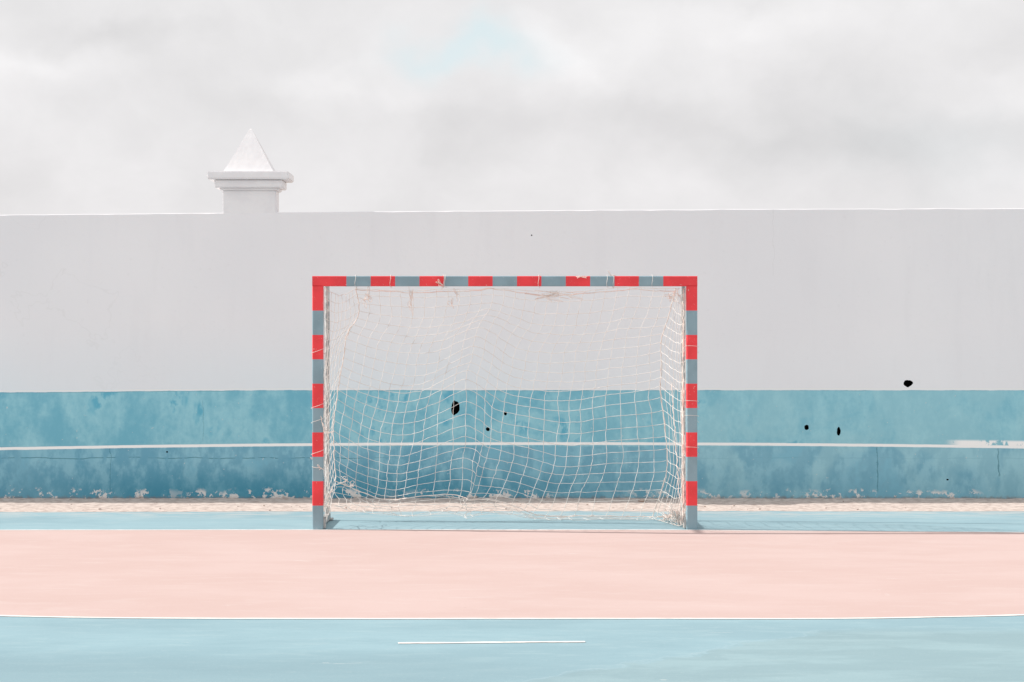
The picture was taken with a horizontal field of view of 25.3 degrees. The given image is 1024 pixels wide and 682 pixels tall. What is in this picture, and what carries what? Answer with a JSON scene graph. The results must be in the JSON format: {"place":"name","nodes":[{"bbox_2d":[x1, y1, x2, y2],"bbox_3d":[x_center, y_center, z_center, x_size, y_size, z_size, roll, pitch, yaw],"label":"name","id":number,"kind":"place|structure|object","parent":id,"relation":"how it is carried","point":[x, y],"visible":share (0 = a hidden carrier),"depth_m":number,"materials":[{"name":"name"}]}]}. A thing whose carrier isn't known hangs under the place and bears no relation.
{"place":"outdoors","nodes":[
{"label":"outdoors","id":0,"kind":"place"},
{"bbox_2d":[0,511,1023,681],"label":"sports court","id":1,"kind":"object","parent":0,"point":[927,649],"visible":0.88,"depth_m":11.74,"materials":[{"name":"blue paint"}]},
{"bbox_2d":[310,272,698,529],"bbox_3d":[-0.059,0.484,19.233,3.192,2.131,1.173,0,0,0],"label":"handball goal","id":2,"kind":"object","parent":1,"relation":"on","point":[321,413],"visible":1,"depth_m":18.80,"materials":[{"name":"red paint"}]},
{"bbox_2d":[0,530,1023,617],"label":"goal area","id":3,"kind":"object","parent":1,"relation":"on","point":[461,574],"visible":1,"depth_m":15.17,"materials":[{"name":"pink paint"}]},
{"bbox_2d":[0,529,1023,643],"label":"court line markings","id":4,"kind":"object","parent":1,"relation":"on","point":[516,618],"visible":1,"depth_m":12.74,"materials":[{"name":"paint"}]},
{"bbox_2d":[0,0,1023,214],"label":"sky","id":5,"kind":"structure","parent":0,"point":[107,106],"materials":[{"name":"white"}]},
{"label":"ground","id":6,"kind":"structure","parent":0,"visible":0},
{"bbox_2d":[0,208,1023,498],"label":"boundary wall","id":7,"kind":"structure","parent":6,"relation":"on","point":[860,352],"depth_m":22.20,"materials":[{"name":"paint"}]},
{"bbox_2d":[207,129,293,212],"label":"wall pillar","id":8,"kind":"structure","parent":7,"relation":"attached to","point":[249,179],"depth_m":22.19,"materials":[{"name":"white paint"}]},
{"bbox_2d":[0,498,1023,511],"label":"sand strip","id":9,"kind":"object","parent":6,"relation":"on","point":[305,504],"visible":0.94,"depth_m":21.41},
{"bbox_2d":[28,498,989,510],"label":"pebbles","id":10,"kind":"object","parent":9,"relation":"on","point":[641,500],"visible":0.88,"depth_m":21.25,"materials":[{"name":"stone"}]}
]}

